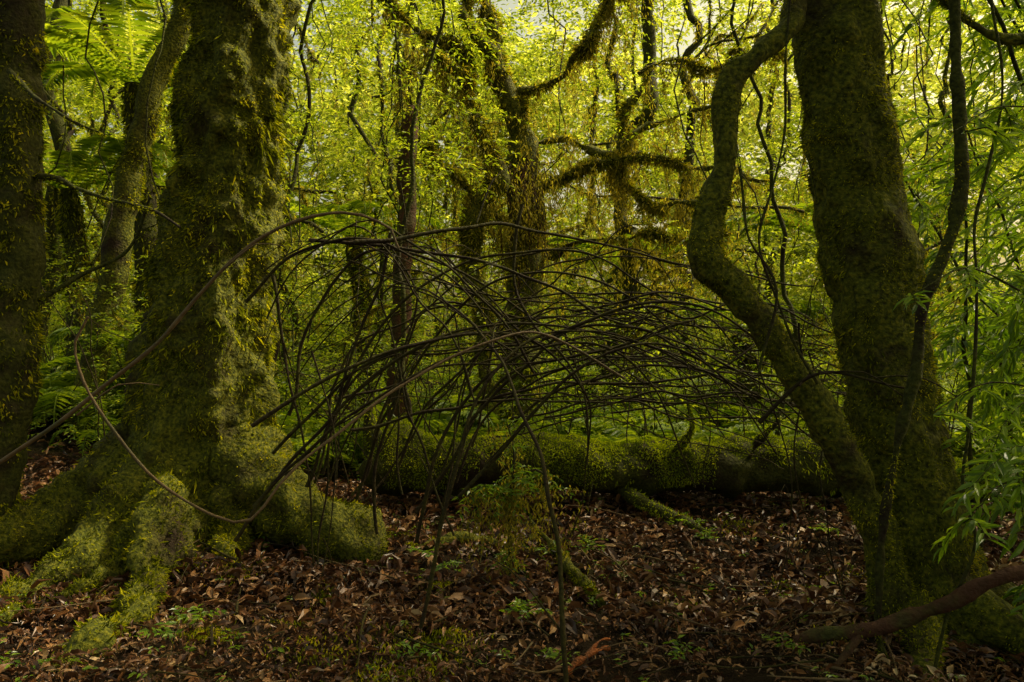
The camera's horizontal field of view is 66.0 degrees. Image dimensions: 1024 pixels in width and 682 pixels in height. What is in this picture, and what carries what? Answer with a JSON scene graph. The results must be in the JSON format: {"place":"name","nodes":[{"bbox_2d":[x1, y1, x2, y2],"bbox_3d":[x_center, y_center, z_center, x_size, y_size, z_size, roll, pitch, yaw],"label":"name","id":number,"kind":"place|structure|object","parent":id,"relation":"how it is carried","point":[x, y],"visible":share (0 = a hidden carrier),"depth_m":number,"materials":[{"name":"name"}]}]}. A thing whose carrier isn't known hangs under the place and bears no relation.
{"place":"outdoors","nodes":[
{"label":"outdoors","id":0,"kind":"place"},
{"bbox_2d":[0,326,1023,681],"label":"ground","id":1,"kind":"structure","parent":0,"point":[730,674],"depth_m":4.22,"materials":[{"name":"brown plant"}]},
{"bbox_2d":[0,0,180,569],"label":"mossy tree","id":2,"kind":"object","parent":1,"relation":"on","point":[24,240],"visible":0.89,"depth_m":5.10,"materials":[{"name":"green plant"}]},
{"bbox_2d":[49,326,140,351],"bbox_3d":[-4.549,0.585,10.057,2.322,1.660,2.394,0,0,-33],"label":"tree fern","id":3,"kind":"object","parent":1,"relation":"on","point":[58,334],"visible":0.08,"depth_m":9.32,"materials":[{"name":"green plant"}]},
{"bbox_2d":[43,134,176,370],"bbox_3d":[-6.184,-0.862,10.845,3.450,3.837,3.536,0,0,0],"label":"tree fern","id":4,"kind":"object","parent":1,"relation":"on","point":[70,223],"visible":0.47,"depth_m":10.87,"materials":[{"name":"green plant"}]},
{"bbox_2d":[41,0,190,334],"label":"tree fern","id":5,"kind":"object","parent":1,"relation":"on","point":[60,42],"visible":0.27,"depth_m":9.56,"materials":[{"name":"green plant"}]},
{"bbox_2d":[63,0,190,437],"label":"leaning tree","id":6,"kind":"object","parent":1,"relation":"on","point":[129,169],"visible":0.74,"depth_m":8.89,"materials":[{"name":"green plant"}]},
{"bbox_2d":[0,0,391,680],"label":"mossy tree","id":7,"kind":"object","parent":1,"relation":"on","point":[102,510],"visible":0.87,"depth_m":5.37,"materials":[{"name":"green plant"}]},
{"bbox_2d":[284,199,444,419],"bbox_3d":[-2.755,-0.350,13.123,3.049,3.919,2.913,0,0,39],"label":"tree fern","id":8,"kind":"object","parent":1,"relation":"on","point":[326,221],"visible":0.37,"depth_m":12.85,"materials":[{"name":"green plant"}]},
{"bbox_2d":[385,105,419,420],"bbox_3d":[-1.275,-0.527,9.009,0.468,4.339,0.348,0,0,0],"label":"dead snag","id":9,"kind":"object","parent":1,"relation":"on","point":[405,122],"visible":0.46,"depth_m":8.93,"materials":[{"name":"brown wood"}]},
{"bbox_2d":[406,531,533,549],"bbox_3d":[-0.294,1.448,5.661,0.997,0.179,0.162,0,0,-22],"label":"mossy branch","id":10,"kind":"object","parent":1,"relation":"on","point":[449,537],"visible":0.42,"depth_m":5.59,"materials":[{"name":"green plant"}]},
{"bbox_2d":[0,165,984,681],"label":"dead branch thicket","id":11,"kind":"object","parent":1,"relation":"on","point":[496,333],"visible":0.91,"depth_m":5.00,"materials":[{"name":"brown wood"}]},
{"bbox_2d":[0,488,1023,681],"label":"fallen twigs","id":12,"kind":"object","parent":1,"relation":"on","point":[833,678],"depth_m":3.72,"materials":[{"name":"brown wood"}]},
{"bbox_2d":[0,491,1023,681],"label":"seedlings","id":13,"kind":"object","parent":1,"relation":"on","point":[517,602],"visible":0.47,"depth_m":4.00,"materials":[{"name":"green plant"}]},
{"bbox_2d":[451,417,589,584],"bbox_3d":[0.055,1.281,4.866,0.856,1.615,0.499,0,0,0],"label":"mossy sapling","id":14,"kind":"object","parent":1,"relation":"on","point":[512,503],"visible":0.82,"depth_m":4.85,"materials":[{"name":"green plant"}]},
{"bbox_2d":[28,225,1023,485],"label":"leafy undergrowth","id":15,"kind":"object","parent":1,"relation":"on","point":[426,325],"visible":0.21,"depth_m":9.13,"materials":[{"name":"green plant"}]},
{"bbox_2d":[32,338,1023,471],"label":"fern undergrowth","id":16,"kind":"object","parent":1,"relation":"on","point":[62,388],"visible":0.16,"depth_m":9.25,"materials":[{"name":"green plant"}]},
{"bbox_2d":[39,0,1023,429],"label":"background forest","id":17,"kind":"object","parent":1,"relation":"on","point":[73,98],"visible":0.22,"depth_m":17.35,"materials":[{"name":"green plant"}]},
{"bbox_2d":[529,520,604,606],"bbox_3d":[0.347,1.409,5.066,0.151,0.335,0.941,0,0,-21],"label":"mossy branch","id":18,"kind":"object","parent":1,"relation":"on","point":[576,575],"visible":0.78,"depth_m":4.89,"materials":[{"name":"green plant"}]},
{"bbox_2d":[354,0,789,433],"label":"gnarled mossy tree","id":19,"kind":"object","parent":1,"relation":"on","point":[530,187],"visible":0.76,"depth_m":9.68,"materials":[{"name":"green plant"}]},
{"bbox_2d":[568,637,610,675],"bbox_3d":[0.380,1.549,3.884,0.042,0.080,0.383,0,0,39],"label":"orange wood fragment","id":20,"kind":"object","parent":1,"relation":"on","point":[592,650],"visible":0.93,"depth_m":3.88,"materials":[{"name":"orange wood"}]},
{"bbox_2d":[160,0,1023,435],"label":"understorey tree","id":21,"kind":"object","parent":1,"relation":"on","point":[442,170],"visible":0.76,"depth_m":8.21,"materials":[{"name":"green plant"}]},
{"bbox_2d":[548,232,724,391],"bbox_3d":[1.983,-0.093,12.928,2.974,3.304,2.602,0,0,29],"label":"tree fern","id":22,"kind":"object","parent":1,"relation":"on","point":[582,246],"visible":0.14,"depth_m":12.88,"materials":[{"name":"green plant"}]},
{"bbox_2d":[359,404,990,537],"bbox_3d":[1.442,1.013,6.719,5.564,1.050,1.284,0,0,0],"label":"fallen log","id":23,"kind":"object","parent":1,"relation":"on","point":[635,473],"visible":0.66,"depth_m":6.68,"materials":[{"name":"green plant"}]},
{"bbox_2d":[641,300,830,420],"bbox_3d":[3.273,0.555,11.528,2.566,2.285,2.764,0,0,24],"label":"tree fern","id":24,"kind":"object","parent":1,"relation":"on","point":[813,315],"visible":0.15,"depth_m":11.36,"materials":[{"name":"green plant"}]},
{"bbox_2d":[724,190,966,398],"bbox_3d":[4.894,-0.210,12.005,3.273,3.805,3.426,0,0,0],"label":"tree fern","id":25,"kind":"object","parent":1,"relation":"on","point":[771,218],"visible":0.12,"depth_m":12.00,"materials":[{"name":"green plant"}]},
{"bbox_2d":[687,0,1023,681],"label":"mossy tree","id":26,"kind":"object","parent":1,"relation":"on","point":[870,254],"visible":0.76,"depth_m":4.08,"materials":[{"name":"green plant"}]},
{"bbox_2d":[738,0,1003,675],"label":"liana","id":27,"kind":"object","parent":26,"relation":"hanging from","point":[958,204],"visible":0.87,"depth_m":3.58,"materials":[{"name":"brown plant"}]},
{"bbox_2d":[878,0,1023,628],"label":"lance leaved shrub","id":28,"kind":"object","parent":1,"relation":"on","point":[999,389],"visible":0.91,"depth_m":4.57,"materials":[{"name":"green plant"}]},
{"bbox_2d":[43,0,1023,338],"label":"sky","id":29,"kind":"structure","parent":0,"point":[690,37],"materials":[{"name":"white"}]}
]}

